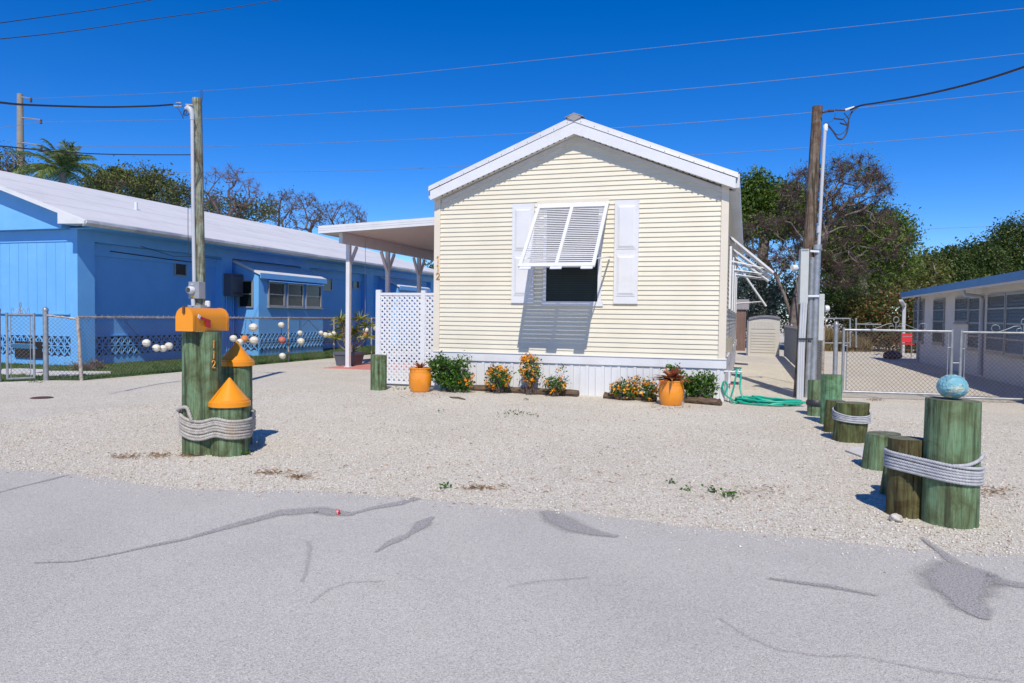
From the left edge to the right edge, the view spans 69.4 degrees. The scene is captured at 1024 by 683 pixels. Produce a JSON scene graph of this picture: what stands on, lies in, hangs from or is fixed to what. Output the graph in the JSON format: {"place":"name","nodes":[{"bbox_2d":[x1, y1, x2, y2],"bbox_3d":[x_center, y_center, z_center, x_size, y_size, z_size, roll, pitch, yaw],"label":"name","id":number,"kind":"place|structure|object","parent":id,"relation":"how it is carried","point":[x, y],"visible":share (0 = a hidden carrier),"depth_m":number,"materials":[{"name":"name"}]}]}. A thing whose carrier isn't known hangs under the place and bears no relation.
{"place":"outdoors","nodes":[
{"label":"outdoors","id":0,"kind":"place"},
{"bbox_2d":[0,0,150,22],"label":"overhead wire","id":1,"kind":"object","parent":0,"point":[74,12],"visible":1,"depth_m":15.59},
{"bbox_2d":[0,0,277,38],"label":"overhead wire","id":2,"kind":"object","parent":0,"point":[134,21],"visible":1,"depth_m":15.79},
{"bbox_2d":[0,468,1023,682],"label":"road","id":3,"kind":"structure","parent":0,"point":[448,594],"depth_m":3.53,"materials":[{"name":"asphalt"}]},
{"bbox_2d":[0,475,66,491],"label":"tar seal","id":4,"kind":"object","parent":3,"relation":"on","point":[35,482],"visible":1,"depth_m":5.79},
{"bbox_2d":[36,497,419,562],"bbox_3d":[-1.664,1.164,4.775,2.463,0.001,0.458,-1,2,-38],"label":"tar seal","id":5,"kind":"object","parent":3,"relation":"on","point":[326,511],"visible":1,"depth_m":4.98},
{"bbox_2d":[374,516,434,551],"bbox_3d":[-0.643,1.183,4.577,0.156,0.001,0.828,1,2,18],"label":"tar seal","id":6,"kind":"object","parent":3,"relation":"on","point":[421,524],"visible":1,"depth_m":4.61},
{"bbox_2d":[540,511,617,536],"bbox_3d":[0.371,1.188,4.811,0.304,0.001,0.782,0,2,-30],"label":"tar seal","id":7,"kind":"object","parent":3,"relation":"on","point":[557,518],"visible":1,"depth_m":4.80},
{"bbox_2d":[770,577,875,595],"bbox_3d":[1.573,1.238,3.765,0.542,0.001,0.096,2,2,25],"label":"tar seal","id":8,"kind":"object","parent":3,"relation":"on","point":[826,585],"visible":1,"depth_m":3.76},
{"bbox_2d":[919,561,999,618],"bbox_3d":[2.265,1.245,3.801,0.502,0.001,0.862,3,3,43],"label":"tar seal","id":9,"kind":"object","parent":3,"relation":"on","point":[960,586],"visible":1,"depth_m":3.79,"materials":[{"name":"asphalt"}]},
{"bbox_2d":[922,538,1023,586],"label":"tar seal","id":10,"kind":"object","parent":3,"relation":"on","point":[946,556],"visible":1,"depth_m":4.12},
{"bbox_2d":[0,321,1023,555],"bbox_3d":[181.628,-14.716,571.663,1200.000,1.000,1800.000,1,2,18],"label":"ground","id":11,"kind":"structure","parent":0,"point":[769,376],"depth_m":7.97,"materials":[{"name":"gravel"}]},
{"bbox_2d":[0,302,35,381],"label":"garden gate","id":12,"kind":"structure","parent":11,"relation":"on","point":[20,314],"depth_m":14.07,"materials":[{"name":"grey metal"}]},
{"bbox_2d":[16,93,42,171],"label":"concrete pole","id":13,"kind":"object","parent":11,"relation":"on","point":[20,128],"visible":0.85,"depth_m":46.83,"materials":[{"name":"concrete"}]},
{"bbox_2d":[33,8,1023,98],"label":"overhead wire","id":14,"kind":"object","parent":13,"relation":"attached to","point":[560,57],"visible":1,"depth_m":35.35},
{"bbox_2d":[63,358,105,369],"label":"dry shrub","id":15,"kind":"object","parent":11,"relation":"on","point":[91,366],"visible":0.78,"depth_m":17.16,"materials":[{"name":"brown plant"}]},
{"bbox_2d":[69,155,190,207],"bbox_3d":[-19.339,-4.787,38.248,7.145,9.523,4.918,0,2,-13],"label":"wispy tree","id":16,"kind":"object","parent":11,"relation":"on","point":[148,184],"visible":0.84,"depth_m":37.26,"materials":[{"name":"green plant"}]},
{"bbox_2d":[173,90,209,331],"bbox_3d":[-5.455,-1.644,12.587,0.611,5.218,0.377,2,2,30],"label":"utility pole","id":17,"kind":"object","parent":11,"relation":"on","point":[195,290],"visible":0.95,"depth_m":12.52,"materials":[{"name":"grey wood"}]},
{"bbox_2d":[0,101,172,107],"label":"service cable","id":18,"kind":"object","parent":17,"relation":"attached to","point":[20,104],"visible":1,"depth_m":11.10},
{"bbox_2d":[0,145,190,154],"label":"service cable","id":19,"kind":"object","parent":17,"relation":"attached to","point":[91,153],"visible":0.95,"depth_m":11.23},
{"bbox_2d":[182,332,221,455],"bbox_3d":[-2.982,0.529,7.129,0.356,1.252,0.350,1,2,18],"label":"piling","id":20,"kind":"object","parent":11,"relation":"on","point":[201,369],"visible":0.7,"depth_m":6.98,"materials":[{"name":"green wood"}]},
{"bbox_2d":[175,306,228,330],"bbox_3d":[-2.950,-0.217,7.066,0.210,0.230,0.515,1,2,18],"label":"mailbox","id":21,"kind":"object","parent":20,"relation":"on","point":[200,319],"visible":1,"depth_m":6.94,"materials":[{"name":"orange paint"}]},
{"bbox_2d":[175,306,194,330],"bbox_3d":[-3.027,-0.210,6.845,0.197,0.230,0.046,1,2,18],"label":"door","id":22,"kind":"structure","parent":21,"relation":"in","point":[185,316],"depth_m":6.83,"materials":[{"name":"orange paint"}]},
{"bbox_2d":[176,405,255,440],"bbox_3d":[-2.786,0.759,7.335,0.693,0.339,0.945,1,2,18],"label":"mooring rope","id":23,"kind":"object","parent":20,"relation":"attached to","point":[217,427],"visible":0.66,"depth_m":6.94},
{"bbox_2d":[1,342,430,380],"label":"turf","id":24,"kind":"structure","parent":11,"relation":"on","point":[87,377],"depth_m":17.59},
{"bbox_2d":[0,140,38,175],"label":"wispy tree","id":25,"kind":"object","parent":24,"relation":"on","point":[6,165],"visible":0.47,"depth_m":39.74,"materials":[{"name":"green plant"}]},
{"bbox_2d":[1,368,110,375],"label":"path","id":26,"kind":"structure","parent":24,"relation":"on","point":[40,371],"depth_m":15.91,"materials":[{"name":"concrete"}]},
{"bbox_2d":[7,138,106,188],"bbox_3d":[-21.291,-4.647,34.038,4.375,9.216,4.756,1,2,18],"label":"palm tree","id":27,"kind":"object","parent":24,"relation":"on","point":[63,167],"visible":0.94,"depth_m":33.73,"materials":[{"name":"green plant"}]},
{"bbox_2d":[96,166,128,181],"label":"tree","id":28,"kind":"object","parent":24,"relation":"on","point":[110,169],"visible":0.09,"depth_m":39.64,"materials":[{"name":"green plant"}]},
{"bbox_2d":[0,171,433,365],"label":"blue building","id":29,"kind":"structure","parent":24,"relation":"on","point":[69,250],"depth_m":20.77,"materials":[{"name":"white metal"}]},
{"bbox_2d":[174,264,186,275],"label":"window","id":30,"kind":"structure","parent":29,"relation":"in","point":[179,269],"depth_m":21.65,"materials":[{"name":"black glass"}]},
{"bbox_2d":[323,278,331,290],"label":"window","id":31,"kind":"structure","parent":29,"relation":"in","point":[328,287],"depth_m":29.32,"materials":[{"name":"grey glass"}]},
{"bbox_2d":[203,163,264,217],"bbox_3d":[-13.715,-4.352,36.045,3.514,8.717,2.685,1,2,18],"label":"bare tree","id":32,"kind":"object","parent":24,"relation":"on","point":[235,205],"visible":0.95,"depth_m":35.84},
{"bbox_2d":[42,307,432,380],"bbox_3d":[-4.980,-0.297,26.177,0.689,1.437,25.127,1,2,18],"label":"chain link fence","id":33,"kind":"object","parent":24,"relation":"on","point":[46,354],"visible":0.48,"depth_m":15.82,"materials":[{"name":"grey metal"}]},
{"bbox_2d":[190,181,286,225],"bbox_3d":[-14.153,-4.122,38.079,4.824,8.101,3.683,1,2,18],"label":"wispy tree","id":34,"kind":"object","parent":24,"relation":"on","point":[252,211],"visible":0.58,"depth_m":37.72,"materials":[{"name":"green plant"}]},
{"bbox_2d":[262,185,331,232],"bbox_3d":[-11.666,-4.268,40.079,3.937,8.346,3.518,1,2,18],"label":"bare tree","id":35,"kind":"object","parent":24,"relation":"on","point":[313,221],"visible":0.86,"depth_m":39.74,"materials":[{"name":"brown plant"}]},
{"bbox_2d":[321,199,367,224],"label":"bare tree","id":36,"kind":"object","parent":24,"relation":"on","point":[362,214],"visible":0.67,"depth_m":42.69,"materials":[{"name":"brown plant"}]},
{"bbox_2d":[208,377,250,456],"bbox_3d":[-2.714,0.752,7.109,0.388,0.815,0.388,1,2,18],"label":"piling","id":37,"kind":"object","parent":11,"relation":"on","point":[229,400],"visible":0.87,"depth_m":6.97,"materials":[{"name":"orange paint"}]},
{"bbox_2d":[221,341,254,444],"bbox_3d":[-2.845,0.570,7.642,0.355,1.141,0.355,1,2,18],"label":"piling","id":38,"kind":"object","parent":11,"relation":"on","point":[237,362],"visible":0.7,"depth_m":7.53,"materials":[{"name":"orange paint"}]},
{"bbox_2d":[370,354,386,390],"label":"piling","id":39,"kind":"object","parent":11,"relation":"on","point":[378,372],"visible":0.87,"depth_m":13.29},
{"bbox_2d":[325,356,432,369],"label":"patio slab","id":40,"kind":"structure","parent":11,"relation":"on","point":[364,366],"depth_m":19.12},
{"bbox_2d":[333,351,364,365],"bbox_3d":[-4.346,0.449,19.754,0.624,0.359,0.624,1,2,18],"label":"square planter","id":41,"kind":"object","parent":40,"relation":"on","point":[356,357],"visible":0.85,"depth_m":19.54,"materials":[{"name":"stone"}]},
{"bbox_2d":[325,309,374,351],"bbox_3d":[-4.317,-0.294,19.777,1.499,1.183,1.172,1,2,18],"label":"spiky plant","id":42,"kind":"object","parent":41,"relation":"in","point":[342,321],"visible":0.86,"depth_m":19.73,"materials":[{"name":"green plant"}]},
{"bbox_2d":[318,217,433,366],"bbox_3d":[-0.907,-1.306,23.157,4.663,3.734,11.356,1,2,18],"label":"carport","id":43,"kind":"object","parent":40,"relation":"on","point":[414,238],"visible":0.4,"depth_m":19.07,"materials":[{"name":"white metal"}]},
{"bbox_2d":[375,290,434,384],"bbox_3d":[-2.022,-0.065,14.150,1.278,1.840,0.080,1,2,18],"label":"lattice screen","id":44,"kind":"object","parent":11,"relation":"on","point":[424,295],"visible":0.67,"depth_m":14.15,"materials":[{"name":"white plastic"}]},
{"bbox_2d":[409,367,431,392],"bbox_3d":[-1.636,0.678,13.177,0.405,0.431,0.405,1,2,18],"label":"glazed pot","id":45,"kind":"object","parent":11,"relation":"on","point":[420,379],"visible":0.97,"depth_m":13.01,"materials":[{"name":"orange ceramic"}]},
{"bbox_2d":[424,350,475,392],"bbox_3d":[-1.085,0.545,13.245,1.103,0.801,0.652,2,2,28],"label":"green shrub","id":46,"kind":"object","parent":11,"relation":"on","point":[446,376],"visible":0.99,"depth_m":13.17,"materials":[{"name":"green plant"}]},
{"bbox_2d":[484,361,512,392],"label":"lantana bush","id":47,"kind":"object","parent":11,"relation":"on","point":[494,375],"visible":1,"depth_m":13.00,"materials":[{"name":"orange plant"}]},
{"bbox_2d":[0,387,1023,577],"bbox_3d":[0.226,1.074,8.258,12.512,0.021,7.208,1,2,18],"label":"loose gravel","id":48,"kind":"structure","parent":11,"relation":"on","point":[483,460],"depth_m":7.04,"materials":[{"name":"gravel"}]},
{"bbox_2d":[456,384,578,396],"bbox_3d":[0.027,0.871,13.181,2.439,0.154,0.145,2,2,25],"label":"log","id":49,"kind":"object","parent":11,"relation":"on","point":[566,392],"visible":0.59,"depth_m":13.06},
{"bbox_2d":[512,352,543,393],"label":"lantana bush","id":50,"kind":"object","parent":11,"relation":"on","point":[530,369],"visible":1,"depth_m":12.82,"materials":[{"name":"orange plant"}]},
{"bbox_2d":[540,363,570,395],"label":"lantana bush","id":51,"kind":"object","parent":11,"relation":"on","point":[553,385],"visible":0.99,"depth_m":12.66,"materials":[{"name":"green plant"}]},
{"bbox_2d":[108,391,1018,515],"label":"dry leaf litter","id":52,"kind":"object","parent":11,"relation":"on","point":[158,454],"visible":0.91,"depth_m":6.17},
{"bbox_2d":[428,113,773,401],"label":"cream house","id":53,"kind":"structure","parent":11,"relation":"on","point":[596,259],"depth_m":12.81,"materials":[{"name":"plastic"}]},
{"bbox_2d":[542,207,602,305],"bbox_3d":[1.064,-1.497,12.923,1.088,1.755,0.070,1,2,18],"label":"window","id":54,"kind":"structure","parent":53,"relation":"in","point":[565,286],"depth_m":12.92,"materials":[{"name":"white metal"}]},
{"bbox_2d":[728,246,732,309],"bbox_3d":[4.148,-1.186,14.031,0.038,1.150,0.950,1,2,18],"label":"side window","id":55,"kind":"structure","parent":53,"relation":"in","point":[731,250],"depth_m":13.59,"materials":[{"name":"white metal"}]},
{"bbox_2d":[731,257,734,310],"bbox_3d":[4.905,-1.255,16.412,0.038,1.150,0.950,1,2,18],"label":"side window","id":56,"kind":"structure","parent":53,"relation":"in","point":[733,273],"depth_m":15.97,"materials":[{"name":"white metal"}]},
{"bbox_2d":[733,266,736,311],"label":"side window","id":57,"kind":"structure","parent":53,"relation":"in","point":[735,266],"depth_m":18.44,"materials":[{"name":"white metal"}]},
{"bbox_2d":[609,375,644,399],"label":"lantana bush","id":58,"kind":"object","parent":11,"relation":"on","point":[623,392],"visible":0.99,"depth_m":12.22,"materials":[{"name":"orange plant"}]},
{"bbox_2d":[603,392,656,400],"bbox_3d":[1.959,0.926,12.317,0.902,0.153,0.144,2,2,23],"label":"log","id":59,"kind":"object","parent":11,"relation":"on","point":[606,395],"visible":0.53,"depth_m":12.30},
{"bbox_2d":[637,376,658,401],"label":"lantana bush","id":60,"kind":"object","parent":11,"relation":"on","point":[651,391],"visible":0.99,"depth_m":11.97,"materials":[{"name":"green plant"}]},
{"bbox_2d":[658,380,683,405],"bbox_3d":[2.505,0.801,11.637,0.396,0.393,0.396,1,2,18],"label":"glazed pot","id":61,"kind":"object","parent":11,"relation":"on","point":[671,393],"visible":0.92,"depth_m":11.48,"materials":[{"name":"orange ceramic"}]},
{"bbox_2d":[651,366,691,388],"bbox_3d":[2.486,0.561,11.601,0.670,0.345,0.736,1,2,-7],"label":"bromeliad","id":62,"kind":"object","parent":61,"relation":"in","point":[672,375],"visible":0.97,"depth_m":11.57,"materials":[{"name":"red plant"}]},
{"bbox_2d":[660,360,720,398],"bbox_3d":[2.914,0.667,12.059,0.979,0.697,0.545,2,3,42],"label":"green shrub","id":63,"kind":"object","parent":11,"relation":"on","point":[702,385],"visible":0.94,"depth_m":11.89,"materials":[{"name":"green plant"}]},
{"bbox_2d":[684,396,721,405],"bbox_3d":[3.048,0.957,11.803,0.615,0.151,0.144,2,2,37],"label":"log","id":64,"kind":"object","parent":11,"relation":"on","point":[703,400],"visible":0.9,"depth_m":11.75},
{"bbox_2d":[724,370,741,401],"bbox_3d":[3.615,0.736,12.133,0.280,0.520,0.114,1,2,18],"label":"standpipe","id":65,"kind":"object","parent":11,"relation":"on","point":[729,383],"visible":1,"depth_m":12.16,"materials":[{"name":"white plastic"}]},
{"bbox_2d":[736,299,748,350],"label":"brown shed","id":66,"kind":"structure","parent":11,"relation":"on","point":[740,327],"depth_m":32.47,"materials":[{"name":"wood"}]},
{"bbox_2d":[746,315,779,355],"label":"storage shed","id":67,"kind":"structure","parent":11,"relation":"on","point":[763,336],"depth_m":28.02,"materials":[{"name":"beige plastic"}]},
{"bbox_2d":[721,368,805,405],"bbox_3d":[4.031,0.730,11.884,1.290,0.557,0.633,1,2,18],"label":"garden hose","id":68,"kind":"object","parent":11,"relation":"on","point":[760,400],"visible":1,"depth_m":11.85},
{"bbox_2d":[737,264,791,345],"bbox_3d":[11.736,-1.698,35.968,4.036,4.374,3.453,0,2,-28],"label":"silver bush","id":69,"kind":"object","parent":11,"relation":"on","point":[772,299],"visible":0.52,"depth_m":35.49,"materials":[{"name":"green plant"}]},
{"bbox_2d":[737,164,817,300],"bbox_3d":[13.026,-4.419,38.314,5.286,9.399,4.328,1,2,18],"label":"green tree","id":70,"kind":"object","parent":11,"relation":"on","point":[756,189],"visible":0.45,"depth_m":37.31,"materials":[{"name":"green plant"}]},
{"bbox_2d":[784,323,824,379],"bbox_3d":[8.022,0.139,20.773,0.067,1.255,14.634,1,2,18],"label":"slatted fence","id":71,"kind":"object","parent":11,"relation":"on","point":[790,336],"visible":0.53,"depth_m":21.82,"materials":[{"name":"plastic"}]},
{"bbox_2d":[806,380,820,416],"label":"piling","id":72,"kind":"object","parent":11,"relation":"on","point":[813,397],"visible":0.65,"depth_m":10.47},
{"bbox_2d":[790,105,856,398],"bbox_3d":[5.413,-1.549,13.079,1.206,5.286,0.544,0,2,-28],"label":"utility pole","id":73,"kind":"object","parent":11,"relation":"on","point":[812,309],"visible":0.9,"depth_m":13.02,"materials":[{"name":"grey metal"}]},
{"bbox_2d":[850,66,1023,110],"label":"service cable","id":74,"kind":"object","parent":73,"relation":"attached to","point":[985,79],"visible":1,"depth_m":10.54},
{"bbox_2d":[768,271,887,336],"bbox_3d":[15.336,-1.690,36.746,6.172,4.081,5.610,1,2,18],"label":"dark bush","id":75,"kind":"object","parent":11,"relation":"on","point":[830,297],"visible":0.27,"depth_m":35.66,"materials":[{"name":"green plant"}]},
{"bbox_2d":[739,141,922,327],"bbox_3d":[13.932,-4.166,33.111,8.323,9.344,4.374,1,2,3],"label":"bare tree","id":76,"kind":"object","parent":11,"relation":"on","point":[830,223],"visible":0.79,"depth_m":32.65,"materials":[{"name":"brown plant"}]},
{"bbox_2d":[820,374,842,423],"bbox_3d":[4.178,0.796,9.689,0.260,0.737,0.261,1,2,18],"label":"piling","id":77,"kind":"object","parent":11,"relation":"on","point":[831,386],"visible":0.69,"depth_m":9.59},
{"bbox_2d":[823,399,843,432],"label":"piling","id":78,"kind":"object","parent":11,"relation":"on","point":[828,424],"visible":0.47,"depth_m":8.97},
{"bbox_2d":[832,401,869,442],"bbox_3d":[3.829,0.944,8.373,0.386,0.519,0.358,1,2,18],"label":"piling","id":79,"kind":"object","parent":11,"relation":"on","point":[844,432],"visible":0.81,"depth_m":8.22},
{"bbox_2d":[832,406,870,423],"bbox_3d":[3.838,0.824,8.365,0.405,0.164,0.406,1,2,18],"label":"thin rope","id":80,"kind":"object","parent":79,"relation":"attached to","point":[856,420],"visible":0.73,"depth_m":8.20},
{"bbox_2d":[845,446,863,456],"bbox_3d":[3.595,1.133,7.622,0.297,0.012,0.593,2,2,32],"label":"paving stone","id":81,"kind":"object","parent":11,"relation":"on","point":[857,450],"visible":0.47,"depth_m":7.64,"materials":[{"name":"concrete"}]},
{"bbox_2d":[829,281,898,349],"bbox_3d":[16.590,-1.020,34.444,3.349,3.555,3.218,0,2,-32],"label":"hedge bush","id":82,"kind":"object","parent":11,"relation":"on","point":[860,318],"visible":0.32,"depth_m":34.16,"materials":[{"name":"green plant"}]},
{"bbox_2d":[824,318,905,351],"bbox_3d":[15.199,-0.288,32.003,3.693,1.457,0.118,1,2,0],"label":"back fence","id":83,"kind":"object","parent":11,"relation":"on","point":[856,324],"visible":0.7,"depth_m":31.98,"materials":[{"name":"grey metal"}]},
{"bbox_2d":[816,192,930,321],"bbox_3d":[18.154,-3.536,38.116,6.122,7.780,5.361,0,2,-21],"label":"green tree","id":84,"kind":"object","parent":11,"relation":"on","point":[880,264],"visible":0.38,"depth_m":37.17,"materials":[{"name":"green plant"}]},
{"bbox_2d":[861,431,900,470],"bbox_3d":[3.393,1.044,6.820,0.332,0.410,0.288,1,2,18],"label":"piling","id":85,"kind":"object","parent":11,"relation":"on","point":[875,443],"visible":0.58,"depth_m":6.73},
{"bbox_2d":[851,282,913,352],"bbox_3d":[17.176,-0.901,33.500,3.290,3.659,3.243,1,2,18],"label":"hedge bush","id":86,"kind":"object","parent":11,"relation":"on","point":[884,308],"visible":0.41,"depth_m":33.13,"materials":[{"name":"green plant"}]},
{"bbox_2d":[879,466,886,494],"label":"piling","id":87,"kind":"object","parent":11,"relation":"on","point":[883,485],"visible":0.24,"depth_m":5.80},
{"bbox_2d":[821,244,963,312],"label":"olive tree","id":88,"kind":"object","parent":11,"relation":"on","point":[933,271],"visible":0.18,"depth_m":44.37,"materials":[{"name":"green plant"}]},
{"bbox_2d":[832,316,953,395],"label":"driveway gate","id":89,"kind":"structure","parent":11,"relation":"on","point":[835,345],"depth_m":12.92,"materials":[{"name":"metal"}]},
{"bbox_2d":[889,513,902,521],"bbox_3d":[2.596,1.192,5.007,0.085,0.064,0.073,1,2,18],"label":"rock","id":90,"kind":"object","parent":11,"relation":"on","point":[895,517],"visible":1,"depth_m":4.99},
{"bbox_2d":[879,278,928,352],"bbox_3d":[17.686,-0.884,32.356,2.974,3.782,3.272,1,2,18],"label":"hedge bush","id":91,"kind":"object","parent":11,"relation":"on","point":[908,305],"visible":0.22,"depth_m":32.39,"materials":[{"name":"green plant"}]},
{"bbox_2d":[886,436,922,518],"bbox_3d":[2.763,0.983,5.190,0.246,0.623,0.246,1,2,18],"label":"piling","id":92,"kind":"object","parent":11,"relation":"on","point":[903,494],"visible":0.69,"depth_m":5.09,"materials":[{"name":"wood"}]},
{"bbox_2d":[900,332,913,357],"bbox_3d":[14.961,0.128,28.073,0.501,0.975,0.732,1,2,18],"label":"folding chair","id":93,"kind":"object","parent":11,"relation":"on","point":[904,338],"visible":0.72,"depth_m":28.29,"materials":[{"name":"red metal"}]},
{"bbox_2d":[914,237,985,288],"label":"dark tree","id":94,"kind":"object","parent":11,"relation":"on","point":[964,269],"visible":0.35,"depth_m":48.51,"materials":[{"name":"green plant"}]},
{"bbox_2d":[921,397,981,528],"bbox_3d":[2.963,0.844,4.995,0.338,0.919,0.334,1,2,18],"label":"piling","id":95,"kind":"object","parent":11,"relation":"on","point":[952,432],"visible":0.83,"depth_m":4.86,"materials":[{"name":"wood"}]},
{"bbox_2d":[883,447,984,485],"bbox_3d":[2.896,0.839,5.085,0.385,0.212,0.610,-1,2,-37],"label":"mooring rope","id":96,"kind":"object","parent":95,"relation":"attached to","point":[939,471],"visible":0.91,"depth_m":4.89,"materials":[{"name":"fabric"}]},
{"bbox_2d":[936,374,968,398],"bbox_3d":[2.958,0.303,4.971,0.189,0.166,0.194,1,2,18],"label":"painted ball","id":97,"kind":"object","parent":95,"relation":"on","point":[951,386],"visible":1,"depth_m":4.91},
{"bbox_2d":[949,233,1023,279],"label":"dark tree","id":98,"kind":"object","parent":11,"relation":"on","point":[1000,262],"visible":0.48,"depth_m":48.55,"materials":[{"name":"green plant"}]},
{"bbox_2d":[953,319,1023,400],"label":"driveway gate","id":99,"kind":"structure","parent":11,"relation":"on","point":[992,332],"depth_m":12.60,"materials":[{"name":"metal"}]},
{"bbox_2d":[981,210,1023,272],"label":"dark tree","id":100,"kind":"object","parent":11,"relation":"on","point":[1012,231],"visible":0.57,"depth_m":49.18,"materials":[{"name":"green plant"}]},
{"bbox_2d":[0,0,1023,320],"label":"sky","id":101,"kind":"structure","parent":0,"point":[962,180],"materials":[{"name":"blue"}]},
{"bbox_2d":[60,53,1023,121],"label":"overhead wire","id":102,"kind":"object","parent":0,"point":[564,98],"visible":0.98,"depth_m":35.26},
{"bbox_2d":[82,91,1022,146],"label":"overhead wire","id":103,"kind":"object","parent":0,"point":[518,133],"visible":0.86,"depth_m":36.62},
{"bbox_2d":[145,129,1023,172],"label":"overhead wire","id":104,"kind":"object","parent":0,"point":[695,154],"visible":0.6,"depth_m":34.60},
{"bbox_2d":[824,324,878,351],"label":"dry grass","id":105,"kind":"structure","parent":0,"point":[829,334],"depth_m":33.04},
{"bbox_2d":[883,351,901,358],"bbox_3d":[13.746,0.487,26.790,0.764,0.310,0.563,0,2,-19],"label":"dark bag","id":106,"kind":"object","parent":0,"point":[889,355],"visible":0.8,"depth_m":26.61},
{"bbox_2d":[899,270,1023,387],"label":"grey white house","id":107,"kind":"structure","parent":0,"point":[984,303],"depth_m":18.66,"materials":[{"name":"paint"}]},
{"bbox_2d":[912,299,924,343],"bbox_3d":[13.867,-0.675,25.265,0.070,1.482,1.521,1,2,18],"label":"window","id":108,"kind":"structure","parent":107,"relation":"in","point":[922,302],"depth_m":25.04,"materials":[{"name":"grey glass"}]},
{"bbox_2d":[932,298,945,345],"bbox_3d":[13.028,-0.594,22.625,0.070,1.409,1.386,1,2,18],"label":"window","id":109,"kind":"structure","parent":107,"relation":"in","point":[938,304],"depth_m":22.57,"materials":[{"name":"grey glass"}]},
{"bbox_2d":[953,297,968,323],"bbox_3d":[12.263,-0.842,20.193,0.070,0.745,1.387,1,2,18],"label":"window","id":110,"kind":"structure","parent":107,"relation":"in","point":[961,303],"depth_m":20.21,"materials":[{"name":"grey glass"}]},
{"bbox_2d":[966,296,983,351],"bbox_3d":[11.872,-0.450,18.991,0.070,1.408,1.189,1,2,18],"label":"window","id":111,"kind":"structure","parent":107,"relation":"in","point":[973,309],"depth_m":19.12,"materials":[{"name":"grey glass"}]},
{"bbox_2d":[984,293,1005,355],"bbox_3d":[11.367,-0.404,17.399,0.070,1.423,1.390,1,2,18],"label":"window","id":112,"kind":"structure","parent":107,"relation":"in","point":[996,303],"depth_m":17.39,"materials":[{"name":"grey glass"}]},
{"bbox_2d":[1002,291,1023,359],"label":"window","id":113,"kind":"structure","parent":107,"relation":"in","point":[1014,313],"depth_m":16.18,"materials":[{"name":"grey glass"}]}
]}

